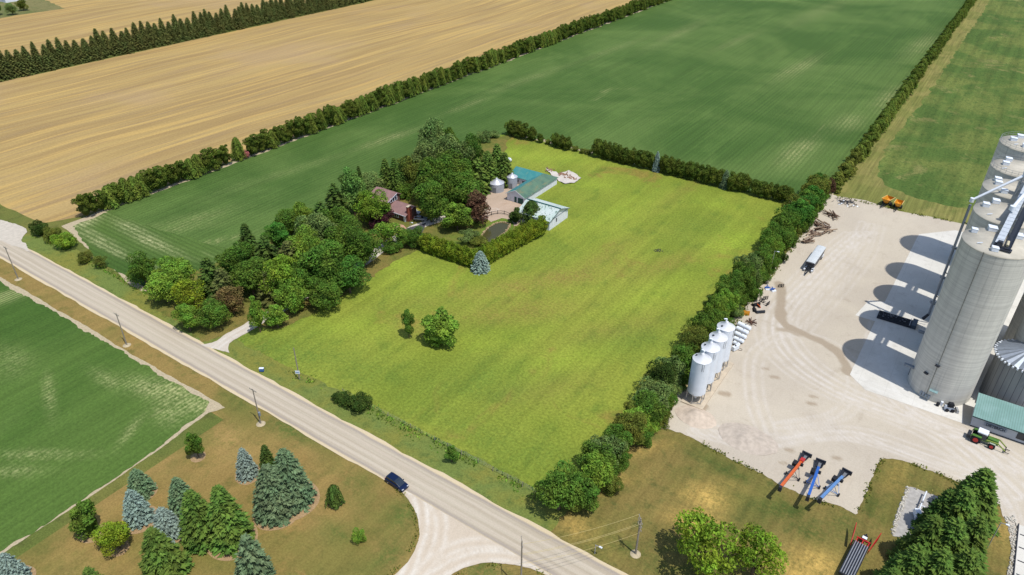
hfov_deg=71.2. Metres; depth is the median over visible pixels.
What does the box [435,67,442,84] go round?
cedar tree
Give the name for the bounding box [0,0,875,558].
ground
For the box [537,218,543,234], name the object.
cedar tree
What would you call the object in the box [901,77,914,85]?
cedar tree
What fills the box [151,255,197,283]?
broadleaf tree
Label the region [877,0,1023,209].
weedy field
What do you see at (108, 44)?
spruce tree
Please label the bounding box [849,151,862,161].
cedar tree
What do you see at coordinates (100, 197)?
cedar tree
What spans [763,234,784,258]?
hedgerow tree
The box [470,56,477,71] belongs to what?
cedar tree
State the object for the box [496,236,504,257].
cedar tree
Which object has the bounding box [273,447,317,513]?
blue spruce
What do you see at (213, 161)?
cedar tree
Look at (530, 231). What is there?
cedar tree
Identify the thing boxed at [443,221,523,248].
garden lawn
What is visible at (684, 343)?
hedgerow tree
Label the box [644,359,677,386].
hedgerow tree
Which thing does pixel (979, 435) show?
tractor
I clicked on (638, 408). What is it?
hedgerow tree
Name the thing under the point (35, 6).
farmyard grass
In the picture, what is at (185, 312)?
tall tree
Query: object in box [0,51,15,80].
spruce tree
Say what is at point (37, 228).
shrub
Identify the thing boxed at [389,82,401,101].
cedar tree
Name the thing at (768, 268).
hedgerow bush
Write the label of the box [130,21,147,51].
spruce tree
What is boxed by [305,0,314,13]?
spruce tree
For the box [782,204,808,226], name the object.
hedgerow tree
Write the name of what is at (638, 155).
cedar tree
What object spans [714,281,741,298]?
hedgerow tree
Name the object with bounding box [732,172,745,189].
cedar tree
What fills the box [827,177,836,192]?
dying tree
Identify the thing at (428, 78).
cedar tree
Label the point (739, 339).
horizontal tank
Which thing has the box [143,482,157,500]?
mulch bed
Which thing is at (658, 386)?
hedgerow tree
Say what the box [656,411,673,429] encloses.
hedgerow bush
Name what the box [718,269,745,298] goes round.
hedgerow tree
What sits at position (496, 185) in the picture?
grain bin
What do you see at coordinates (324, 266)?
broadleaf tree
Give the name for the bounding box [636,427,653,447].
hedgerow bush
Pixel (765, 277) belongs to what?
hedgerow bush
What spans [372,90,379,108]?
cedar tree
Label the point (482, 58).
cedar tree
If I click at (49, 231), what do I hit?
shrub
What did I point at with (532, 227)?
cedar tree
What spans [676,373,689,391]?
hedgerow bush
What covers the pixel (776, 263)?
hedgerow bush
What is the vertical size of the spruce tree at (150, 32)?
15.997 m
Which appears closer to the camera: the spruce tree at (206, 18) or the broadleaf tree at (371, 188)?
the broadleaf tree at (371, 188)
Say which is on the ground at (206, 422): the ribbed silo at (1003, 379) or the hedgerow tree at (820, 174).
the ribbed silo at (1003, 379)
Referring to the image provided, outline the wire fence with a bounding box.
[342,388,546,494]
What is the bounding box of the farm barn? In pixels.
[505,166,558,203]
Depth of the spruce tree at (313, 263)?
197.56 m
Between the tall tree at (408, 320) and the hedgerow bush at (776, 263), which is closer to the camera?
the tall tree at (408, 320)
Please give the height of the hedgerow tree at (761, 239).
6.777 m
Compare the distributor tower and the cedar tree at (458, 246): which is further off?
the cedar tree at (458, 246)
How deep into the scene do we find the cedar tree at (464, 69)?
382.13 m
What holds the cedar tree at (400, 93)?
on the soil margin
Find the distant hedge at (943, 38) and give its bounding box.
[924,0,976,61]
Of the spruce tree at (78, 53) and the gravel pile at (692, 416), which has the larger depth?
the spruce tree at (78, 53)
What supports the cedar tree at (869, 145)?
on the soil margin
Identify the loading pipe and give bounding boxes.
[922,204,971,319]
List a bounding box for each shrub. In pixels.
[28,219,47,235]
[42,226,61,243]
[49,232,77,249]
[77,250,92,263]
[243,150,249,158]
[331,391,347,403]
[337,391,354,408]
[347,391,372,412]
[351,527,366,543]
[365,209,394,229]
[381,240,402,253]
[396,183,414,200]
[469,235,487,245]
[476,130,492,142]
[488,130,499,137]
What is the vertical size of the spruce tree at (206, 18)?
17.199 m
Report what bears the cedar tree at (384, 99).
on the soil margin
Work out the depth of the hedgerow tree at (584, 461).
139.67 m
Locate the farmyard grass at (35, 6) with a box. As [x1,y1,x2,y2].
[0,0,64,17]
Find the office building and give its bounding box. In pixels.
[970,393,1023,443]
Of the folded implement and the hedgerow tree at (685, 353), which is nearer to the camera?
the folded implement
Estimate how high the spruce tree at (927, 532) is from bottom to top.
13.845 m
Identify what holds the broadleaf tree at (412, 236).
on the meadow at (571, 325)
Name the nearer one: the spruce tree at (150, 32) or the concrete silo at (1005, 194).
the concrete silo at (1005, 194)
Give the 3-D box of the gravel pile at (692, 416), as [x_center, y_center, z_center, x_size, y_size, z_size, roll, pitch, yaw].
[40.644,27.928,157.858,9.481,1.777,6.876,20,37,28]
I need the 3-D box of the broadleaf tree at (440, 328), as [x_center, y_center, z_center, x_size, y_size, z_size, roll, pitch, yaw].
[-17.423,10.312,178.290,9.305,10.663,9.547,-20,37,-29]
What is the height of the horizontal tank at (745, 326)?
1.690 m
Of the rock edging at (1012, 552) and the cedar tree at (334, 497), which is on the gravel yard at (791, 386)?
the rock edging at (1012, 552)
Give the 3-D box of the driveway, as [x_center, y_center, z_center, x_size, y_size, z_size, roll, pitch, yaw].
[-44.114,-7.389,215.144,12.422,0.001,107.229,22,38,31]
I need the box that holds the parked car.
[413,215,427,220]
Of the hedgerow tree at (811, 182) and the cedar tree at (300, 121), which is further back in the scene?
the cedar tree at (300, 121)
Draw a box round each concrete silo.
[904,224,1023,405]
[918,198,1023,334]
[930,176,1023,304]
[940,155,1023,279]
[951,132,1023,249]
[1002,293,1023,339]
[1013,316,1023,342]
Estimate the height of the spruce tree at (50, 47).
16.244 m
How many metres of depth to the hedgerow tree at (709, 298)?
189.08 m
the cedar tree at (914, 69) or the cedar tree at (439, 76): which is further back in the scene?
the cedar tree at (914, 69)
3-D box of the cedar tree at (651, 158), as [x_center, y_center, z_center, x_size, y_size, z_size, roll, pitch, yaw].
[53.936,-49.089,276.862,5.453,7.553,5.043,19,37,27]
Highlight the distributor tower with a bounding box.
[1014,172,1023,195]
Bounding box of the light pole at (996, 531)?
[987,523,1009,547]
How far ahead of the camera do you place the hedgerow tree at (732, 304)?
187.96 m
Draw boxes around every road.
[0,240,627,574]
[395,490,549,574]
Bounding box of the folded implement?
[838,522,881,574]
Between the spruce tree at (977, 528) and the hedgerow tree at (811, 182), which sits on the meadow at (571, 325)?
the hedgerow tree at (811, 182)
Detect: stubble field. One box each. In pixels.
[0,0,304,56]
[0,0,630,222]
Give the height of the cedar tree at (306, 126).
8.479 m
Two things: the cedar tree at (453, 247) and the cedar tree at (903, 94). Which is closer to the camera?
the cedar tree at (453, 247)
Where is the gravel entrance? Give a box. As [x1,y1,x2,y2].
[0,220,30,251]
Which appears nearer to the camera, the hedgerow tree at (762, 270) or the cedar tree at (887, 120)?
the hedgerow tree at (762, 270)
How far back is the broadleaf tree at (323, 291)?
189.51 m
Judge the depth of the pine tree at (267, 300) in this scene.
193.45 m
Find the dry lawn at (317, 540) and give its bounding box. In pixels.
[0,259,543,574]
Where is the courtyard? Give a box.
[439,184,521,225]
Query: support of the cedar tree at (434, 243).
on the meadow at (571, 325)
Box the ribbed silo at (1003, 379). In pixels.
[979,339,1023,406]
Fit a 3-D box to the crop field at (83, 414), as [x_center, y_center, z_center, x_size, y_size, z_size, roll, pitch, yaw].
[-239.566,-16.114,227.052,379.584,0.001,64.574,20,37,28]
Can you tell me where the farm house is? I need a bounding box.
[372,187,416,221]
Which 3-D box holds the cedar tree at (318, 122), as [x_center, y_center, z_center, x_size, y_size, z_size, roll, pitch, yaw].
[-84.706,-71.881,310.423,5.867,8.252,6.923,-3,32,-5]
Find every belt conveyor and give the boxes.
[777,450,811,491]
[805,457,825,501]
[817,467,852,503]
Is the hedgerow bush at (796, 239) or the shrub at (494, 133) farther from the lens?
the shrub at (494, 133)
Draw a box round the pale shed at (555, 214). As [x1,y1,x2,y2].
[518,198,568,230]
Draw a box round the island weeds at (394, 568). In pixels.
[388,487,544,574]
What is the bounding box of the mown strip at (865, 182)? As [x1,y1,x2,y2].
[833,0,988,224]
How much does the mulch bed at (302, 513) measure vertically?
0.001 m
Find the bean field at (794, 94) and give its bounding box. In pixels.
[105,0,965,247]
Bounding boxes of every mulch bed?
[26,565,35,574]
[80,524,101,542]
[109,540,129,556]
[121,506,156,533]
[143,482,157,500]
[190,451,205,461]
[207,522,257,560]
[235,466,259,484]
[253,509,294,530]
[289,481,319,520]
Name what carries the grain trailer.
on the gravel yard at (791, 386)
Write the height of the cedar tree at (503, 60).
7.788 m
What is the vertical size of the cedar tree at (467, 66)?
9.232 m
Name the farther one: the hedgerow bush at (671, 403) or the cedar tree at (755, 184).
the cedar tree at (755, 184)
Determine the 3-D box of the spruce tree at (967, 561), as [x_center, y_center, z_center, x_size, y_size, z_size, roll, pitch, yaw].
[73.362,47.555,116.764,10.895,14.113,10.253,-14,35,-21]
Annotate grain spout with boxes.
[969,175,1023,202]
[1009,192,1023,210]
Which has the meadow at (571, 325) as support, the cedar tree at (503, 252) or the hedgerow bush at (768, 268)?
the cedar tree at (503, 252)
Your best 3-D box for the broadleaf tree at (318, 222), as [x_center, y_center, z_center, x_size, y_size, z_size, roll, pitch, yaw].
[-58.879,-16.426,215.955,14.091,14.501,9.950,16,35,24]
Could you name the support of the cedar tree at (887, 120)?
on the ground at (206, 422)
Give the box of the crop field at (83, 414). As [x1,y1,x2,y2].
[0,281,208,551]
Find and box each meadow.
[237,133,790,493]
[551,404,1011,574]
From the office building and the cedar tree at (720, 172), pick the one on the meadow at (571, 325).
the cedar tree at (720, 172)
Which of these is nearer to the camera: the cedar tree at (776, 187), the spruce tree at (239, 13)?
the cedar tree at (776, 187)
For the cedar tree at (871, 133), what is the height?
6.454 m
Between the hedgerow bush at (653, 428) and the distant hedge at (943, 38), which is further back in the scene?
the distant hedge at (943, 38)
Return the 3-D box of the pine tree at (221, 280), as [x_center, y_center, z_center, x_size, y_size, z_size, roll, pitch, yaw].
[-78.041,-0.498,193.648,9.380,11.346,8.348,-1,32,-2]
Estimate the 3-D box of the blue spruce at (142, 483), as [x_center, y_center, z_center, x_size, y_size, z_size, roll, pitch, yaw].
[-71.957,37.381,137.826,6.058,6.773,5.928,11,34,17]
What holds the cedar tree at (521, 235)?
on the meadow at (571, 325)
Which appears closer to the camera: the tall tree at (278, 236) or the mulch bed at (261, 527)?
the mulch bed at (261, 527)
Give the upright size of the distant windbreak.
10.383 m
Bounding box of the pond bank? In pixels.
[474,218,513,249]
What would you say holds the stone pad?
on the dry meadow at (668, 476)
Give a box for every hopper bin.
[686,349,711,404]
[700,338,719,391]
[708,328,727,380]
[716,318,735,370]
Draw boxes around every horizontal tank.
[733,336,743,343]
[734,331,746,338]
[735,326,748,334]
[737,321,751,330]
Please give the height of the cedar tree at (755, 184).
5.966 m
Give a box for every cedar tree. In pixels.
[71,193,95,216]
[85,192,103,212]
[92,190,108,209]
[101,185,121,209]
[107,182,124,202]
[117,178,135,202]
[127,176,143,199]
[134,173,151,196]
[138,169,158,189]
[147,166,166,190]
[155,165,169,187]
[160,164,177,185]
[170,164,183,182]
[174,160,191,179]
[184,158,199,179]
[191,154,207,175]
[198,148,212,171]
[201,147,220,170]
[213,148,222,166]
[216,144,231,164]
[230,137,246,160]
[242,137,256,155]
[249,134,260,153]
[256,133,266,151]
[260,128,271,148]
[268,126,283,144]
[268,130,280,148]
[279,125,290,142]
[283,120,293,140]
[289,118,303,138]
[294,116,304,136]
[301,116,310,134]
[305,113,318,134]
[310,113,322,128]
[315,108,327,129]
[322,106,329,124]
[323,104,335,125]
[325,484,345,509]
[332,105,342,124]
[337,107,345,122]
[338,103,351,120]
[344,100,356,118]
[347,99,359,114]
[354,98,365,116]
[359,95,369,112]
[365,94,373,110]
[368,92,379,110]
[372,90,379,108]
[376,87,384,107]
[380,86,387,105]
[382,84,394,104]
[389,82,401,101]
[389,86,397,103]
[395,81,404,100]
[399,80,407,96]
[403,80,410,97]
[406,78,415,96]
[411,76,416,91]
[415,77,422,94]
[418,75,424,89]
[418,233,428,251]
[422,74,429,91]
[423,72,432,85]
[423,234,430,252]
[427,71,436,88]
[427,237,434,254]
[430,235,438,255]
[432,69,439,87]
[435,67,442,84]
[435,238,442,256]
[437,238,444,256]
[438,67,446,84]
[441,240,450,259]
[444,68,448,81]
[446,68,452,82]
[446,240,455,261]
[447,242,456,260]
[448,66,456,80]
[451,244,458,262]
[452,62,459,77]
[453,245,462,263]
[455,60,463,78]
[457,246,466,264]
[459,245,467,261]
[460,60,466,75]
[462,59,469,72]
[463,247,469,264]
[465,56,473,74]
[465,248,473,267]
[469,248,477,265]
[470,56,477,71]
[474,57,480,72]
[478,243,490,264]
[479,56,487,69]
[481,54,488,68]
[483,51,491,63]
[485,243,493,263]
[487,50,495,66]
[489,242,497,260]
[490,48,496,65]
[491,239,500,256]
[494,49,499,64]
[494,238,502,257]
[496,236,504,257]
[497,49,503,61]
[499,49,506,62]
[499,234,509,252]
[499,235,507,255]
[502,46,509,60]
[504,119,513,135]
[505,232,512,251]
[505,233,512,252]
[507,45,514,59]
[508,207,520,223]
[509,231,516,249]
[511,42,517,57]
[511,120,521,136]
[512,229,521,247]
[514,42,519,57]
[515,40,522,52]
[515,226,523,247]
[517,39,524,54]
[517,122,528,138]
[518,226,525,245]
[518,226,527,244]
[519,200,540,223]
[519,223,529,244]
[521,41,526,53]
[524,37,529,53]
[524,224,533,242]
[525,126,537,140]
[527,37,533,52]
[527,218,538,238]
[527,222,533,239]
[529,220,537,240]
[530,36,535,50]
[533,35,538,48]
[533,219,541,235]
[536,133,544,142]
[537,217,545,231]
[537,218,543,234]
[538,215,548,233]
[539,33,545,47]
[543,31,548,46]
[547,30,554,44]
[550,132,558,146]
[552,32,556,44]
[556,135,565,148]
[562,136,573,149]
[590,138,601,156]
[597,140,607,157]
[602,141,612,159]
[609,142,619,159]
[613,144,624,161]
[619,147,631,164]
[626,147,636,164]
[634,150,645,164]
[637,150,649,167]
[646,152,655,169]
[658,154,668,173]
[663,156,675,175]
[671,158,681,175]
[676,161,686,177]
[683,160,694,179]
[689,162,699,180]
[695,164,707,180]
[702,164,710,183]
[707,167,717,184]
[715,169,725,186]
[727,171,736,190]
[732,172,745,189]
[737,173,752,192]
[749,179,759,194]
[756,181,767,196]
[764,182,774,198]
[770,184,781,199]
[775,185,786,200]
[782,186,794,202]
[830,176,843,193]
[831,172,845,186]
[837,163,853,176]
[839,160,855,176]
[840,162,855,174]
[840,169,850,182]
[845,152,860,163]
[845,158,857,170]
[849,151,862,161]
[850,147,863,158]
[854,144,866,161]
[857,139,871,156]
[858,134,876,146]
[860,141,870,153]
[862,135,872,145]
[863,128,878,136]
[866,123,881,140]
[868,132,877,142]
[869,120,884,131]
[872,119,887,131]
[875,112,890,127]
[876,114,886,120]
[878,106,894,118]
[881,109,894,120]
[887,103,896,118]
[893,85,909,99]
[894,99,898,113]
[897,91,905,103]
[898,88,907,95]
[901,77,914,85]
[905,80,913,94]
[909,74,917,88]
[911,68,923,76]
[914,65,923,78]
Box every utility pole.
[3,246,21,280]
[114,313,130,347]
[249,387,265,426]
[293,348,299,378]
[520,536,522,574]
[630,514,642,558]
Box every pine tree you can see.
[195,257,218,298]
[209,268,242,309]
[252,235,280,269]
[254,267,288,309]
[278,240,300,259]
[313,201,328,233]
[322,182,352,214]
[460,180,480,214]
[471,158,491,195]
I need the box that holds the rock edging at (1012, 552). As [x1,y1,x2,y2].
[1004,515,1017,574]
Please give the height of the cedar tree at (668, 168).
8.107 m
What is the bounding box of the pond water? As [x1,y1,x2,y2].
[483,222,508,244]
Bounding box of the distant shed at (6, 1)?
[0,0,17,2]
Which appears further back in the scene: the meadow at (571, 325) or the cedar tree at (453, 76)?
the cedar tree at (453, 76)
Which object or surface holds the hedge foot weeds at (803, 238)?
on the ground at (206, 422)
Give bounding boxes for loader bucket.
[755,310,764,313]
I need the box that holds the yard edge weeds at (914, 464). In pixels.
[662,427,1000,511]
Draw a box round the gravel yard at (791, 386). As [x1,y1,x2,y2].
[666,194,1023,566]
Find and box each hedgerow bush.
[565,501,585,512]
[600,476,624,496]
[613,463,624,479]
[615,449,632,469]
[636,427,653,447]
[646,418,660,432]
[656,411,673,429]
[663,390,678,408]
[664,397,673,414]
[669,378,682,394]
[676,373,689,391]
[730,305,743,317]
[735,294,746,308]
[743,292,750,304]
[748,286,763,301]
[756,277,762,285]
[762,271,771,282]
[765,264,771,274]
[769,258,781,273]
[776,250,788,261]
[791,236,799,247]
[794,225,801,234]
[798,221,808,232]
[818,199,826,210]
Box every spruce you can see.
[0,553,31,574]
[122,489,154,530]
[126,468,157,500]
[151,506,181,542]
[166,476,189,516]
[233,532,276,574]
[235,447,258,483]
[251,463,296,528]
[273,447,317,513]
[470,250,489,275]
[652,151,659,172]
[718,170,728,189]
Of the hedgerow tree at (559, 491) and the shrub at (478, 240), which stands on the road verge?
the hedgerow tree at (559, 491)
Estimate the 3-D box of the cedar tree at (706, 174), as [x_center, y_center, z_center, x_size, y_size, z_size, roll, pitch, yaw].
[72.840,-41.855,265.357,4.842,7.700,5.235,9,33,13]
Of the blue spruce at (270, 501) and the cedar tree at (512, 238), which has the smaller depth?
the blue spruce at (270, 501)
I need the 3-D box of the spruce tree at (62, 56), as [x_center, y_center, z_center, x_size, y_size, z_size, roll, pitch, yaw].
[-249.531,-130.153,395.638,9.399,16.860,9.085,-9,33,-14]
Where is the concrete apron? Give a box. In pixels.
[850,230,1023,422]
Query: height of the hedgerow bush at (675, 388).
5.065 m
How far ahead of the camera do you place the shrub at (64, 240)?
219.41 m
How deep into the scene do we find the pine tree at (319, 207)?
224.83 m
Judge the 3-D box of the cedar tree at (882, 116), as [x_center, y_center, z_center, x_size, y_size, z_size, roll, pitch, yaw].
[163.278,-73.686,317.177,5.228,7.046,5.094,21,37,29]
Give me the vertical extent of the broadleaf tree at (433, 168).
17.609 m
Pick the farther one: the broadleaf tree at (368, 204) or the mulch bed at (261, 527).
the broadleaf tree at (368, 204)
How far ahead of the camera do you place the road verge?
157.09 m
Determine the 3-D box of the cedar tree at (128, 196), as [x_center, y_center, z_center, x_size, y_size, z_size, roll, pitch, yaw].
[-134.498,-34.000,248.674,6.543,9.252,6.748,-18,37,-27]
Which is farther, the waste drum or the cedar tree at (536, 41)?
the cedar tree at (536, 41)
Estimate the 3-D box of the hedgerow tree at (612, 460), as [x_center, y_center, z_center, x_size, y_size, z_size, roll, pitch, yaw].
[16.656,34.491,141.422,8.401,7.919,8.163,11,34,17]
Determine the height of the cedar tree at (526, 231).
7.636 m
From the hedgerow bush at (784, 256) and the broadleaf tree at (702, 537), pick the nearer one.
the broadleaf tree at (702, 537)
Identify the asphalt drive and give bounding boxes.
[406,223,425,246]
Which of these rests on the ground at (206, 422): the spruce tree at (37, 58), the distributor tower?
the spruce tree at (37, 58)
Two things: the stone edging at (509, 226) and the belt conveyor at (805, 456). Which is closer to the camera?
the belt conveyor at (805, 456)
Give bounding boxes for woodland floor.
[149,135,512,341]
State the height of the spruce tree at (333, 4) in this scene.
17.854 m
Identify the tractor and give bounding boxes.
[966,427,1009,453]
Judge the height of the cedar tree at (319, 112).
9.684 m
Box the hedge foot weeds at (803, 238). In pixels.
[735,195,947,325]
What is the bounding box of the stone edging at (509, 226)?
[479,221,510,245]
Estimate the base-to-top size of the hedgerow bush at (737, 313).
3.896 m
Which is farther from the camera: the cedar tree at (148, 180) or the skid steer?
the cedar tree at (148, 180)
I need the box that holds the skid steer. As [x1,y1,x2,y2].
[944,402,958,413]
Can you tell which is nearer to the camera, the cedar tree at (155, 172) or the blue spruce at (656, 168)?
the cedar tree at (155, 172)
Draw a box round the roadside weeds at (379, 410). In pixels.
[31,234,549,506]
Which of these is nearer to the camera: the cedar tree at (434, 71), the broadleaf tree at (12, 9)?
the cedar tree at (434, 71)
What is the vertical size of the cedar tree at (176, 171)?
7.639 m
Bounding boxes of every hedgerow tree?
[533,460,587,509]
[567,473,600,512]
[575,439,617,468]
[581,452,613,490]
[581,456,595,470]
[589,434,627,467]
[600,422,633,452]
[612,411,646,444]
[620,406,651,433]
[623,400,636,410]
[631,386,669,409]
[633,389,667,422]
[637,376,671,400]
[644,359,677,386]
[654,355,685,384]
[670,346,694,378]
[672,342,698,358]
[679,323,708,343]
[681,331,708,352]
[686,312,716,336]
[702,295,710,310]
[703,294,730,317]
[704,308,729,330]
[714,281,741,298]
[714,288,739,311]
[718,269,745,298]
[727,261,756,278]
[732,252,763,278]
[735,266,755,294]
[750,251,764,266]
[752,259,765,279]
[757,247,773,266]
[759,232,783,251]
[759,244,777,265]
[760,221,789,244]
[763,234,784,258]
[770,211,795,234]
[772,207,801,228]
[777,226,794,243]
[781,193,810,208]
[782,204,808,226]
[787,198,814,222]
[794,193,820,215]
[797,189,818,209]
[800,178,825,199]
[805,172,828,192]
[807,174,831,194]
[807,185,825,203]
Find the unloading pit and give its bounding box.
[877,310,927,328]
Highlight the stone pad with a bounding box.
[893,487,937,536]
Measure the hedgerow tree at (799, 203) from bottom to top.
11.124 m
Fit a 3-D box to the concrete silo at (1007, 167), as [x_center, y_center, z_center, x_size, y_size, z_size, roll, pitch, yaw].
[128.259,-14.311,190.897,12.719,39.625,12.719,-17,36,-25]
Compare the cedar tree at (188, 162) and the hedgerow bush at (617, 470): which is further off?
the cedar tree at (188, 162)
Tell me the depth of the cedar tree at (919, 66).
385.21 m
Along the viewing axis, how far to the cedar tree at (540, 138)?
300.22 m
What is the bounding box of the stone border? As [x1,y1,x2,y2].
[890,486,909,534]
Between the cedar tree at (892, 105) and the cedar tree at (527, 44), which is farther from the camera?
the cedar tree at (527, 44)
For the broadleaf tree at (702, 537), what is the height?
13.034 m
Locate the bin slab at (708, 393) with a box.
[681,361,733,409]
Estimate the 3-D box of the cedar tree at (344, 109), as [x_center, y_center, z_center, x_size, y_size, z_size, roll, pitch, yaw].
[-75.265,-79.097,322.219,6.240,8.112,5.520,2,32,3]
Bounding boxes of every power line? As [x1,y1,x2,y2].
[523,525,633,553]
[523,533,637,563]
[524,524,639,554]
[525,514,638,543]
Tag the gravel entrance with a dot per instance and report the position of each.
(12, 234)
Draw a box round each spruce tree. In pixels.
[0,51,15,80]
[0,68,5,81]
[4,49,21,77]
[13,49,32,76]
[20,45,38,74]
[30,41,47,72]
[40,44,59,71]
[45,39,61,67]
[54,37,72,67]
[63,40,80,65]
[71,40,87,64]
[80,38,96,62]
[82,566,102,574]
[88,35,103,60]
[92,28,110,58]
[100,31,115,56]
[109,28,125,55]
[119,31,133,54]
[124,28,136,51]
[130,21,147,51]
[137,526,194,574]
[138,21,153,48]
[145,21,158,48]
[152,23,164,46]
[157,18,172,45]
[165,21,179,43]
[171,14,185,42]
[177,489,214,555]
[178,18,191,40]
[184,17,197,39]
[191,11,204,37]
[198,12,211,36]
[202,9,215,34]
[205,484,255,558]
[207,11,218,33]
[214,13,225,33]
[219,8,230,31]
[223,4,235,30]
[232,8,244,29]
[237,6,248,27]
[237,223,257,263]
[239,2,251,26]
[245,3,254,26]
[249,3,259,25]
[255,4,265,24]
[258,444,275,472]
[260,0,272,23]
[266,1,274,21]
[268,0,279,20]
[274,0,283,19]
[278,0,285,18]
[284,0,294,18]
[290,0,298,16]
[293,0,301,15]
[299,0,309,15]
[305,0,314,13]
[308,253,316,292]
[310,0,317,12]
[314,0,324,11]
[320,0,325,10]
[324,0,331,9]
[329,0,337,8]
[337,0,344,7]
[356,166,365,206]
[379,158,391,189]
[388,157,402,196]
[398,160,407,185]
[480,150,499,189]
[491,143,502,167]
[496,152,513,188]
[872,542,929,574]
[878,567,902,574]
[885,513,944,558]
[910,489,956,529]
[924,547,955,574]
[934,516,971,553]
[940,467,1001,538]
[942,486,977,523]
[952,546,982,574]
[964,513,990,574]
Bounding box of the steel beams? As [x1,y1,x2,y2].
[745,317,756,325]
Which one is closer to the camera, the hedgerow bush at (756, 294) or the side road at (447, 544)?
the side road at (447, 544)
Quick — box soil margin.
[62,2,833,290]
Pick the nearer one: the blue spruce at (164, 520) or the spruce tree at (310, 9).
the blue spruce at (164, 520)
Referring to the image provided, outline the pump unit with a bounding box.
[731,344,741,350]
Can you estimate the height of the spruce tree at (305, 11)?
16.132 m
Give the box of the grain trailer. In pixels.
[803,245,825,273]
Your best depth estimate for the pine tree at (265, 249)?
203.29 m
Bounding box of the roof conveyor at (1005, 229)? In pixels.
[994,186,1023,252]
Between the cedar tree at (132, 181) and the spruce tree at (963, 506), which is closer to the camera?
the spruce tree at (963, 506)
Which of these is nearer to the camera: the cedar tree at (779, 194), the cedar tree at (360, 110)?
the cedar tree at (779, 194)
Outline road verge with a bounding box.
[21,230,568,531]
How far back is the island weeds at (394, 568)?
129.81 m
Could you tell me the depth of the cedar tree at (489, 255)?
212.82 m
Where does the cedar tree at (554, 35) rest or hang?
on the soil margin
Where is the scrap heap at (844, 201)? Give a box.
[832,197,858,206]
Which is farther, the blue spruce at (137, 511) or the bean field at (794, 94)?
the bean field at (794, 94)
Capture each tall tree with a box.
[170,303,197,330]
[184,432,204,456]
[247,296,267,332]
[260,221,291,249]
[264,304,288,327]
[337,166,367,214]
[401,309,414,337]
[440,202,472,229]
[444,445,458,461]
[465,189,490,223]
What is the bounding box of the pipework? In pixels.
[912,491,926,519]
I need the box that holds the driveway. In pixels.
[201,208,489,351]
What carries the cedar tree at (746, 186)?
on the meadow at (571, 325)
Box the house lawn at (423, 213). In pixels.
[411,200,460,218]
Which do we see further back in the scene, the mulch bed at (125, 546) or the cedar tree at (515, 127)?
the cedar tree at (515, 127)
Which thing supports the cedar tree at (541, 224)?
on the meadow at (571, 325)
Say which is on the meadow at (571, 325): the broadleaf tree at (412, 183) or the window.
the broadleaf tree at (412, 183)
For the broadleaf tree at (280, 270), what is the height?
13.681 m
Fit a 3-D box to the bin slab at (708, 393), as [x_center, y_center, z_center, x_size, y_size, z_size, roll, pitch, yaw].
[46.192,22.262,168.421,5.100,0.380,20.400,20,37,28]
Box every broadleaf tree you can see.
[4,3,16,14]
[14,0,28,10]
[67,499,99,540]
[89,521,130,556]
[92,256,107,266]
[125,250,157,284]
[142,267,183,301]
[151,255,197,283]
[170,279,205,308]
[194,297,233,328]
[214,241,254,276]
[215,285,245,313]
[228,256,265,296]
[259,253,300,293]
[270,276,310,312]
[273,209,304,235]
[284,224,327,259]
[286,260,318,295]
[290,202,313,223]
[293,212,339,241]
[297,239,351,290]
[308,277,342,309]
[320,206,358,228]
[323,214,364,258]
[330,255,371,292]
[343,226,383,265]
[351,189,391,224]
[362,171,385,191]
[364,179,375,192]
[374,221,402,242]
[396,154,421,184]
[397,227,411,244]
[403,225,423,246]
[409,136,439,172]
[411,168,437,197]
[411,180,449,222]
[415,156,452,192]
[417,117,445,151]
[419,306,459,346]
[424,168,466,209]
[426,133,460,157]
[435,148,472,177]
[442,127,458,142]
[442,140,475,169]
[448,170,485,203]
[457,132,484,166]
[458,228,480,242]
[673,506,740,574]
[728,521,788,574]
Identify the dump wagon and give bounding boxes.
[880,195,895,207]
[893,199,904,210]
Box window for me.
[1016,433,1023,440]
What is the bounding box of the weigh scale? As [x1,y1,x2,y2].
[1013,523,1023,574]
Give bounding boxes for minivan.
[384,472,408,491]
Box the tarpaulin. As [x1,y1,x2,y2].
[547,169,579,182]
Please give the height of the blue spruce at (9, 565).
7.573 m
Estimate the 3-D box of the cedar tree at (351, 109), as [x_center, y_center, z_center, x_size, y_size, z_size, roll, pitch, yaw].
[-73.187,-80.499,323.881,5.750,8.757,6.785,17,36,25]
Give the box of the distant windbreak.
[555,0,668,41]
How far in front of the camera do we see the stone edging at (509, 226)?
235.82 m
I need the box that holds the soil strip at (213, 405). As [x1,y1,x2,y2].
[0,277,224,553]
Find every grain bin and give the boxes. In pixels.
[489,177,503,192]
[507,173,517,188]
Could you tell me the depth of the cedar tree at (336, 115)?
316.89 m
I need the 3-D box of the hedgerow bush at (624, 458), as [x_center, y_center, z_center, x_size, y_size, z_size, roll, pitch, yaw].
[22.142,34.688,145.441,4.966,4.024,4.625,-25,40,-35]
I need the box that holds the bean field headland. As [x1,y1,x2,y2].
[73,212,226,285]
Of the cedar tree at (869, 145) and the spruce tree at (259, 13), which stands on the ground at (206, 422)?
the spruce tree at (259, 13)
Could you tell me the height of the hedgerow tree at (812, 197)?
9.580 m
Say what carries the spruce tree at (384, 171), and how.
on the woodland floor
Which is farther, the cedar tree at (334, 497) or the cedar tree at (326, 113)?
the cedar tree at (326, 113)
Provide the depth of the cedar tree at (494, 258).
214.38 m
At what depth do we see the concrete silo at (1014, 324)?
176.96 m
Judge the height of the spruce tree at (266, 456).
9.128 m
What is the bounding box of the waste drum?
[936,401,943,406]
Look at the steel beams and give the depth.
189.29 m
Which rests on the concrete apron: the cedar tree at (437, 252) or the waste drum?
the waste drum

